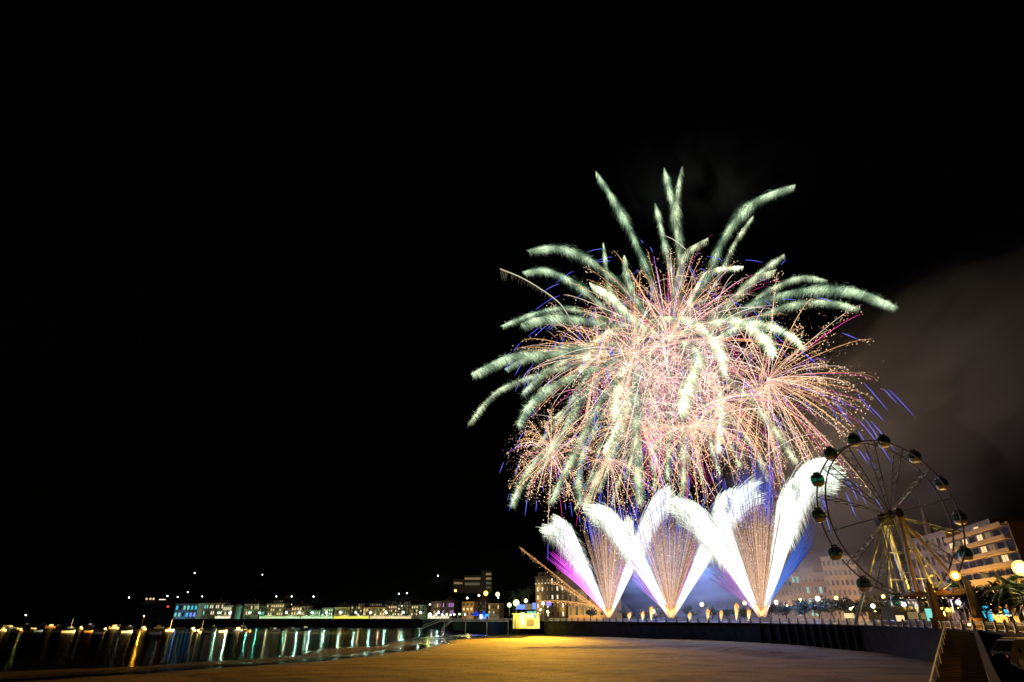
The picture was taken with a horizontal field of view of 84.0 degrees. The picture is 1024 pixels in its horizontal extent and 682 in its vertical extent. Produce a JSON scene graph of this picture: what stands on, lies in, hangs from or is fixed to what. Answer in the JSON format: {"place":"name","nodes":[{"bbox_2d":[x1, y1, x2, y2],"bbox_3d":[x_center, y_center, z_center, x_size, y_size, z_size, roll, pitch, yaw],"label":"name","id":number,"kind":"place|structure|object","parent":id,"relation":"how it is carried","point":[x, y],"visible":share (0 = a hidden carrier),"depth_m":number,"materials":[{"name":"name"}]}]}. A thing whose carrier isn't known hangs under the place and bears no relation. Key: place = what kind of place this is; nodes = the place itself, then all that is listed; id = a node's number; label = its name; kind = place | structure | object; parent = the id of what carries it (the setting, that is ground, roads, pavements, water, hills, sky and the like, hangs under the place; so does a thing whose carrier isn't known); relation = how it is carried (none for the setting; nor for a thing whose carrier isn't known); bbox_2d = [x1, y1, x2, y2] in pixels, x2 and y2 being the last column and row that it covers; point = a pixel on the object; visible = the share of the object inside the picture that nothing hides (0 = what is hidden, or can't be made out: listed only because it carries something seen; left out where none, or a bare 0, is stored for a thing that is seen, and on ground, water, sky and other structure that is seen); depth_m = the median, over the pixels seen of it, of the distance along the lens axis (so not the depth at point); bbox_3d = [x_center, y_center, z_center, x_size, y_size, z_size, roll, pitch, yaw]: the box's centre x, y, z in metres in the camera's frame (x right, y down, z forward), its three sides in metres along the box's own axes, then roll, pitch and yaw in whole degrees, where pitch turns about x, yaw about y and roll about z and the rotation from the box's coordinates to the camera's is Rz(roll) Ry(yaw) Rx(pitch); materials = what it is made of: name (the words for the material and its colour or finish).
{"place":"outdoors","nodes":[
{"label":"outdoors","id":0,"kind":"place"},
{"bbox_2d":[127,604,175,626],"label":"rock","id":1,"kind":"object","parent":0,"point":[153,615],"visible":0.43,"depth_m":529.15,"materials":[{"name":"stone"}]},
{"bbox_2d":[140,598,170,603],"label":"terrace restaurant","id":2,"kind":"structure","parent":1,"relation":"on","point":[155,602],"depth_m":536.19},
{"bbox_2d":[207,598,230,618],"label":"harbour house","id":3,"kind":"structure","parent":0,"point":[216,607],"depth_m":529.72,"materials":[{"name":"grey glass"}]},
{"bbox_2d":[221,605,243,618],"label":"harbour house","id":4,"kind":"structure","parent":0,"point":[226,610],"depth_m":527.17,"materials":[{"name":"grey glass"}]},
{"bbox_2d":[242,599,265,618],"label":"harbour house","id":5,"kind":"structure","parent":0,"point":[253,607],"depth_m":523.05,"materials":[{"name":"beige glass"}]},
{"bbox_2d":[259,606,266,618],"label":"harbour house","id":6,"kind":"structure","parent":0,"point":[262,610],"depth_m":520.51,"materials":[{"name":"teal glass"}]},
{"bbox_2d":[0,618,543,681],"bbox_3d":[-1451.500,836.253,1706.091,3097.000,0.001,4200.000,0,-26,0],"label":"sea","id":7,"kind":"structure","parent":0,"point":[28,648],"depth_m":198.39,"materials":[{"name":"liquid"}]},
{"bbox_2d":[166,619,518,634],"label":"quay wall","id":8,"kind":"structure","parent":7,"relation":"in","point":[504,628],"depth_m":484.62,"materials":[{"name":"stone"}]},
{"bbox_2d":[417,618,512,634],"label":"jetty","id":9,"kind":"object","parent":7,"relation":"in","point":[470,619],"visible":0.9,"depth_m":295.11,"materials":[{"name":"concrete"}]},
{"bbox_2d":[265,601,289,618],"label":"harbour house","id":10,"kind":"structure","parent":0,"point":[275,608],"depth_m":519.43,"materials":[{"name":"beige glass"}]},
{"bbox_2d":[281,594,291,607],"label":"church tower","id":11,"kind":"structure","parent":0,"point":[287,598],"depth_m":534.30,"materials":[{"name":"tile"}]},
{"bbox_2d":[290,601,313,618],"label":"harbour house","id":12,"kind":"structure","parent":0,"point":[303,608],"depth_m":515.23,"materials":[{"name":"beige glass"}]},
{"bbox_2d":[307,610,321,618],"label":"harbour house","id":13,"kind":"structure","parent":0,"point":[317,612],"depth_m":511.28,"materials":[{"name":"green glass"}]},
{"bbox_2d":[321,608,334,618],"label":"harbour house","id":14,"kind":"structure","parent":0,"point":[330,611],"depth_m":509.74,"materials":[{"name":"green glass"}]},
{"bbox_2d":[334,602,351,618],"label":"harbour house","id":15,"kind":"structure","parent":0,"point":[345,608],"depth_m":507.45,"materials":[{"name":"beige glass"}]},
{"bbox_2d":[350,605,367,618],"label":"harbour house","id":16,"kind":"structure","parent":0,"point":[358,609],"depth_m":503.87,"materials":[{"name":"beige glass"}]},
{"bbox_2d":[94,538,640,625],"bbox_3d":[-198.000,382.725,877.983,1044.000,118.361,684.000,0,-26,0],"label":"hill","id":17,"kind":"structure","parent":0,"point":[428,573],"depth_m":679.21,"materials":[{"name":"black"}]},
{"bbox_2d":[452,570,492,592],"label":"hillside block","id":18,"kind":"structure","parent":17,"relation":"on","point":[482,582],"depth_m":571.05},
{"bbox_2d":[362,607,386,618],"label":"harbour house","id":19,"kind":"structure","parent":0,"point":[376,610],"depth_m":498.29,"materials":[{"name":"beige glass"}]},
{"bbox_2d":[386,605,397,618],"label":"harbour house","id":20,"kind":"structure","parent":0,"point":[391,609],"depth_m":494.02,"materials":[{"name":"beige glass"}]},
{"bbox_2d":[397,604,414,618],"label":"harbour house","id":21,"kind":"structure","parent":0,"point":[403,607],"depth_m":491.07,"materials":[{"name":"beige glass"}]},
{"bbox_2d":[408,605,430,618],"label":"harbour house","id":22,"kind":"structure","parent":0,"point":[414,610],"depth_m":482.40,"materials":[{"name":"beige glass"}]},
{"bbox_2d":[431,601,442,614],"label":"town house","id":23,"kind":"structure","parent":0,"point":[436,606],"depth_m":469.47,"materials":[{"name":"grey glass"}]},
{"bbox_2d":[442,595,457,617],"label":"town house","id":24,"kind":"structure","parent":0,"point":[450,605],"depth_m":465.62,"materials":[{"name":"purple glass"}]},
{"bbox_2d":[462,602,478,617],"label":"town house","id":25,"kind":"structure","parent":0,"point":[469,608],"depth_m":424.18,"materials":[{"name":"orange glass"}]},
{"bbox_2d":[474,595,490,617],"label":"town house","id":26,"kind":"structure","parent":0,"point":[483,603],"depth_m":433.78,"materials":[{"name":"brown brick"}]},
{"bbox_2d":[488,603,503,617],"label":"town house","id":27,"kind":"structure","parent":0,"point":[497,609],"depth_m":415.09,"materials":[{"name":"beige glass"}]},
{"bbox_2d":[0,634,1015,681],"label":"beach","id":28,"kind":"structure","parent":0,"point":[524,658],"depth_m":99.84,"materials":[{"name":"sand"}]},
{"bbox_2d":[512,603,540,628],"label":"beach kiosk","id":29,"kind":"object","parent":28,"relation":"on","point":[527,620],"visible":1,"depth_m":265.95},
{"bbox_2d":[544,621,1023,681],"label":"sea wall","id":30,"kind":"structure","parent":28,"relation":"on","point":[914,643],"depth_m":160.55,"materials":[{"name":"concrete"}]},
{"bbox_2d":[548,618,1023,632],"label":"promenade railing","id":31,"kind":"object","parent":30,"relation":"on","point":[995,627],"visible":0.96,"depth_m":117.77,"materials":[{"name":"metal"}]},
{"bbox_2d":[931,629,945,681],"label":"ramp wall","id":32,"kind":"structure","parent":28,"relation":"on","point":[935,676],"depth_m":48.89,"materials":[{"name":"stone"}]},
{"bbox_2d":[937,630,988,681],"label":"ramp","id":33,"kind":"structure","parent":28,"relation":"on","point":[961,660],"depth_m":50.16,"materials":[{"name":"wood"}]},
{"bbox_2d":[929,623,946,681],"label":"handrail","id":34,"kind":"object","parent":33,"relation":"on","point":[934,665],"visible":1,"depth_m":46.69,"materials":[{"name":"metal"}]},
{"bbox_2d":[973,629,1000,681],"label":"ramp parapet","id":35,"kind":"structure","parent":33,"relation":"on","point":[992,675],"depth_m":44.19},
{"bbox_2d":[0,0,1023,617],"label":"sky","id":36,"kind":"structure","parent":0,"point":[253,253],"materials":[{"name":"black"}]},
{"bbox_2d":[530,271,754,496],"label":"chrysanthemum burst","id":37,"kind":"object","parent":36,"relation":"in","point":[630,353],"visible":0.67,"depth_m":271.86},
{"bbox_2d":[500,268,573,324],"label":"falling comet","id":38,"kind":"object","parent":37,"relation":"on","point":[530,285],"visible":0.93,"depth_m":305.99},
{"bbox_2d":[521,247,814,455],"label":"chrysanthemum burst","id":39,"kind":"object","parent":36,"relation":"in","point":[650,293],"visible":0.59,"depth_m":287.08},
{"bbox_2d":[467,166,899,512],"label":"palm shell burst","id":40,"kind":"object","parent":36,"relation":"in","point":[688,390],"visible":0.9,"depth_m":278.92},
{"bbox_2d":[500,405,609,543],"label":"chrysanthemum burst","id":41,"kind":"object","parent":40,"relation":"attached to","point":[542,442],"visible":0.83,"depth_m":249.84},
{"bbox_2d":[509,420,615,530],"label":"chrysanthemum burst","id":42,"kind":"object","parent":40,"relation":"attached to","point":[547,469],"visible":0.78,"depth_m":261.25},
{"bbox_2d":[504,304,669,448],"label":"chrysanthemum burst","id":43,"kind":"object","parent":40,"relation":"on","point":[599,358],"visible":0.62,"depth_m":278.38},
{"bbox_2d":[564,364,713,528],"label":"chrysanthemum burst","id":44,"kind":"object","parent":40,"relation":"attached to","point":[658,433],"visible":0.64,"depth_m":271.17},
{"bbox_2d":[593,248,785,371],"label":"chrysanthemum burst","id":45,"kind":"object","parent":40,"relation":"on","point":[684,302],"visible":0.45,"depth_m":301.00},
{"bbox_2d":[606,381,785,573],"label":"chrysanthemum burst","id":46,"kind":"object","parent":36,"relation":"in","point":[692,432],"visible":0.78,"depth_m":251.23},
{"bbox_2d":[641,340,803,493],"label":"chrysanthemum burst","id":47,"kind":"object","parent":36,"relation":"in","point":[720,404],"visible":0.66,"depth_m":266.54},
{"bbox_2d":[673,334,868,509],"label":"chrysanthemum burst","id":48,"kind":"object","parent":36,"relation":"in","point":[762,401],"visible":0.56,"depth_m":274.79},
{"bbox_2d":[672,264,913,554],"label":"chrysanthemum burst","id":49,"kind":"object","parent":36,"relation":"in","point":[778,391],"visible":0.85,"depth_m":248.87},
{"bbox_2d":[501,618,1023,633],"bbox_3d":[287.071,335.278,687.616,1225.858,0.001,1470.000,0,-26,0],"label":"promenade","id":50,"kind":"structure","parent":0,"point":[753,619],"depth_m":238.71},
{"bbox_2d":[167,603,203,618],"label":"aquarium","id":51,"kind":"object","parent":50,"relation":"on","point":[188,611],"visible":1,"depth_m":525.61,"materials":[{"name":"blue glass"}]},
{"bbox_2d":[201,603,209,618],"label":"harbour house","id":52,"kind":"structure","parent":50,"relation":"on","point":[205,610],"depth_m":530.60,"materials":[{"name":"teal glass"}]},
{"bbox_2d":[230,603,242,618],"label":"harbour tower","id":53,"kind":"structure","parent":50,"relation":"on","point":[236,611],"depth_m":508.62,"materials":[{"name":"paint"}]},
{"bbox_2d":[259,616,299,618],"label":"quay arcade","id":54,"kind":"object","parent":50,"relation":"on","point":[271,617],"visible":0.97,"depth_m":505.27},
{"bbox_2d":[301,616,332,618],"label":"quay arcade","id":55,"kind":"object","parent":50,"relation":"on","point":[316,617],"visible":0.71,"depth_m":499.19},
{"bbox_2d":[333,616,368,618],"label":"quay arcade","id":56,"kind":"object","parent":50,"relation":"on","point":[352,617],"visible":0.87,"depth_m":492.05},
{"bbox_2d":[358,602,394,606],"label":"tenement","id":57,"kind":"structure","parent":50,"relation":"on","point":[376,604],"depth_m":546.33,"materials":[{"name":"black glass"}]},
{"bbox_2d":[370,615,411,618],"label":"quay arcade","id":58,"kind":"object","parent":50,"relation":"on","point":[391,616],"visible":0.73,"depth_m":481.52},
{"bbox_2d":[375,600,424,604],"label":"tenement","id":59,"kind":"structure","parent":50,"relation":"on","point":[415,602],"depth_m":560.21,"materials":[{"name":"black glass"}]},
{"bbox_2d":[427,615,449,618],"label":"quay arcade","id":60,"kind":"object","parent":50,"relation":"on","point":[438,616],"visible":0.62,"depth_m":449.27},
{"bbox_2d":[534,570,581,619],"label":"grand hotel","id":61,"kind":"structure","parent":50,"relation":"on","point":[554,591],"depth_m":328.91,"materials":[{"name":"beige stone"}]},
{"bbox_2d":[566,584,621,620],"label":"town hall","id":62,"kind":"structure","parent":50,"relation":"on","point":[577,611],"depth_m":297.46,"materials":[{"name":"beige stone"}]},
{"bbox_2d":[539,483,678,621],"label":"firework fountain","id":63,"kind":"object","parent":50,"relation":"on","point":[573,553],"visible":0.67,"depth_m":246.29,"materials":[{"name":"metal"}]},
{"bbox_2d":[519,546,601,610],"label":"comet","id":64,"kind":"object","parent":63,"relation":"attached to","point":[561,580],"visible":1,"depth_m":241.81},
{"bbox_2d":[537,600,594,609],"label":"comet","id":65,"kind":"object","parent":63,"relation":"attached to","point":[544,601],"visible":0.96,"depth_m":247.17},
{"bbox_2d":[549,579,597,609],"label":"comet","id":66,"kind":"object","parent":63,"relation":"attached to","point":[586,601],"visible":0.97,"depth_m":245.07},
{"bbox_2d":[618,606,632,620],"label":"tamarisk tree","id":67,"kind":"object","parent":50,"relation":"on","point":[624,611],"visible":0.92,"depth_m":241.59,"materials":[{"name":"green plant"}]},
{"bbox_2d":[650,605,663,620],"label":"tamarisk tree","id":68,"kind":"object","parent":50,"relation":"on","point":[658,610],"visible":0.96,"depth_m":235.88,"materials":[{"name":"green plant"}]},
{"bbox_2d":[580,474,766,620],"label":"firework fountain","id":69,"kind":"object","parent":50,"relation":"on","point":[619,532],"visible":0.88,"depth_m":225.12,"materials":[{"name":"metal"}]},
{"bbox_2d":[561,415,669,568],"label":"chrysanthemum burst","id":70,"kind":"object","parent":69,"relation":"attached to","point":[610,461],"visible":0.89,"depth_m":238.79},
{"bbox_2d":[681,605,699,620],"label":"tamarisk tree","id":71,"kind":"object","parent":50,"relation":"on","point":[686,610],"visible":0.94,"depth_m":227.87,"materials":[{"name":"green plant"}]},
{"bbox_2d":[731,607,755,621],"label":"tamarisk tree","id":72,"kind":"object","parent":50,"relation":"on","point":[741,614],"visible":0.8,"depth_m":212.57,"materials":[{"name":"green plant"}]},
{"bbox_2d":[662,456,847,622],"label":"firework fountain","id":73,"kind":"object","parent":50,"relation":"on","point":[715,536],"visible":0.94,"depth_m":196.74,"materials":[{"name":"metal"}]},
{"bbox_2d":[749,601,776,621],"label":"tamarisk tree","id":74,"kind":"object","parent":50,"relation":"on","point":[772,607],"visible":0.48,"depth_m":200.16,"materials":[{"name":"green plant"}]},
{"bbox_2d":[763,567,798,620],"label":"apartment block","id":75,"kind":"structure","parent":50,"relation":"on","point":[785,593],"depth_m":291.65,"materials":[{"name":"beige concrete"}]},
{"bbox_2d":[773,602,797,622],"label":"tamarisk tree","id":76,"kind":"object","parent":50,"relation":"on","point":[779,607],"visible":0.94,"depth_m":194.52,"materials":[{"name":"green plant"}]},
{"bbox_2d":[782,600,815,622],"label":"tamarisk tree","id":77,"kind":"object","parent":50,"relation":"on","point":[802,610],"visible":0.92,"depth_m":191.62,"materials":[{"name":"green plant"}]},
{"bbox_2d":[790,568,832,620],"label":"apartment block","id":78,"kind":"structure","parent":50,"relation":"on","point":[808,584],"depth_m":271.56,"materials":[{"name":"beige concrete"}]},
{"bbox_2d":[808,599,837,622],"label":"tamarisk tree","id":79,"kind":"object","parent":50,"relation":"on","point":[816,606],"visible":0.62,"depth_m":185.68,"materials":[{"name":"green plant"}]},
{"bbox_2d":[814,595,836,622],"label":"tamarisk tree","id":80,"kind":"object","parent":50,"relation":"on","point":[824,605],"visible":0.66,"depth_m":179.34,"materials":[{"name":"green plant"}]},
{"bbox_2d":[826,596,856,622],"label":"tamarisk tree","id":81,"kind":"object","parent":50,"relation":"on","point":[839,604],"visible":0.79,"depth_m":171.12,"materials":[{"name":"green plant"}]},
{"bbox_2d":[819,551,875,620],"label":"apartment block","id":82,"kind":"structure","parent":50,"relation":"on","point":[841,577],"depth_m":258.78,"materials":[{"name":"beige concrete"}]},
{"bbox_2d":[845,599,871,622],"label":"tamarisk tree","id":83,"kind":"object","parent":50,"relation":"on","point":[851,606],"visible":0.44,"depth_m":165.17,"materials":[{"name":"green plant"}]},
{"bbox_2d":[855,597,881,619],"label":"tamarisk tree","id":84,"kind":"object","parent":50,"relation":"on","point":[876,605],"visible":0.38,"depth_m":153.85,"materials":[{"name":"green plant"}]},
{"bbox_2d":[862,598,889,610],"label":"tamarisk tree","id":85,"kind":"object","parent":50,"relation":"on","point":[882,604],"visible":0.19,"depth_m":148.81,"materials":[{"name":"green plant"}]},
{"bbox_2d":[862,560,918,619],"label":"apartment block","id":86,"kind":"structure","parent":50,"relation":"on","point":[874,592],"depth_m":297.50,"materials":[{"name":"beige concrete"}]},
{"bbox_2d":[810,433,972,625],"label":"ferris wheel","id":87,"kind":"object","parent":50,"relation":"on","point":[884,520],"visible":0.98,"depth_m":133.56,"materials":[{"name":"metal"}]},
{"bbox_2d":[906,612,918,620],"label":"lit sign","id":88,"kind":"object","parent":50,"relation":"on","point":[913,616],"visible":0.77,"depth_m":113.41,"materials":[{"name":"metal"}]},
{"bbox_2d":[900,590,930,626],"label":"pavilion","id":89,"kind":"structure","parent":50,"relation":"on","point":[919,594],"depth_m":119.29,"materials":[{"name":"brown metal"}]},
{"bbox_2d":[919,499,933,534],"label":"church spire","id":90,"kind":"structure","parent":50,"relation":"on","point":[928,530],"depth_m":249.29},
{"bbox_2d":[924,608,931,620],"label":"lit sign","id":91,"kind":"object","parent":50,"relation":"on","point":[928,612],"visible":0.4,"depth_m":106.36,"materials":[{"name":"plastic"}]},
{"bbox_2d":[921,586,948,614],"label":"tamarisk tree","id":92,"kind":"object","parent":50,"relation":"on","point":[927,606],"visible":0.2,"depth_m":116.22,"materials":[{"name":"green plant"}]},
{"bbox_2d":[925,579,949,628],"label":"gate pillar","id":93,"kind":"structure","parent":50,"relation":"on","point":[937,613],"depth_m":98.31,"materials":[{"name":"wood"}]},
{"bbox_2d":[923,589,966,626],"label":"pavilion","id":94,"kind":"structure","parent":50,"relation":"on","point":[940,593],"depth_m":112.64,"materials":[{"name":"brown metal"}]},
{"bbox_2d":[939,599,969,620],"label":"tamarisk tree","id":95,"kind":"object","parent":50,"relation":"on","point":[945,602],"visible":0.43,"depth_m":109.64,"materials":[{"name":"green plant"}]},
{"bbox_2d":[943,589,971,627],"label":"pavilion","id":96,"kind":"structure","parent":50,"relation":"on","point":[952,595],"depth_m":107.97,"materials":[{"name":"brown metal"}]},
{"bbox_2d":[963,576,990,628],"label":"gate pillar","id":97,"kind":"structure","parent":50,"relation":"on","point":[977,614],"depth_m":91.27,"materials":[{"name":"wood"}]},
{"bbox_2d":[954,587,1013,626],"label":"tamarisk tree","id":98,"kind":"object","parent":50,"relation":"on","point":[993,609],"visible":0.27,"depth_m":100.35,"materials":[{"name":"green plant"}]},
{"bbox_2d":[960,577,1023,626],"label":"tamarisk tree","id":99,"kind":"object","parent":50,"relation":"on","point":[987,599],"visible":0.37,"depth_m":95.65,"materials":[{"name":"green plant"}]},
{"bbox_2d":[979,572,1023,627],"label":"palm tree","id":100,"kind":"object","parent":50,"relation":"on","point":[1008,583],"visible":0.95,"depth_m":84.19,"materials":[{"name":"green plant"}]},
{"bbox_2d":[1001,587,1023,619],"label":"palm tree","id":101,"kind":"object","parent":50,"relation":"on","point":[1017,592],"visible":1,"depth_m":77.40,"materials":[{"name":"green plant"}]},
{"bbox_2d":[1014,558,1023,578],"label":"street lamp","id":102,"kind":"object","parent":50,"relation":"on","point":[1019,567],"visible":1,"depth_m":81.76,"materials":[{"name":"glass"}]},
{"bbox_2d":[907,530,970,620],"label":"apartment palace","id":103,"kind":"structure","parent":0,"point":[937,538],"depth_m":194.39,"materials":[{"name":"beige concrete"}]},
{"bbox_2d":[944,517,1023,624],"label":"balcony block","id":104,"kind":"structure","parent":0,"point":[995,546],"depth_m":154.43,"materials":[{"name":"beige concrete"}]},
{"bbox_2d":[1001,526,1010,535],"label":"window","id":105,"kind":"structure","parent":104,"relation":"in","point":[1005,530],"depth_m":145.77,"materials":[{"name":"grey glass"}]},
{"bbox_2d":[1005,539,1015,548],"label":"window","id":106,"kind":"structure","parent":104,"relation":"in","point":[1010,543],"depth_m":144.40,"materials":[{"name":"grey glass"}]},
{"bbox_2d":[983,613,1011,628],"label":"cafe terrace","id":107,"kind":"structure","parent":0,"point":[1000,616],"depth_m":92.89,"materials":[{"name":"metal"}]},
{"bbox_2d":[990,637,1023,667],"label":"parked van","id":108,"kind":"object","parent":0,"point":[1003,652],"visible":1,"depth_m":50.53,"materials":[{"name":"black paint"}]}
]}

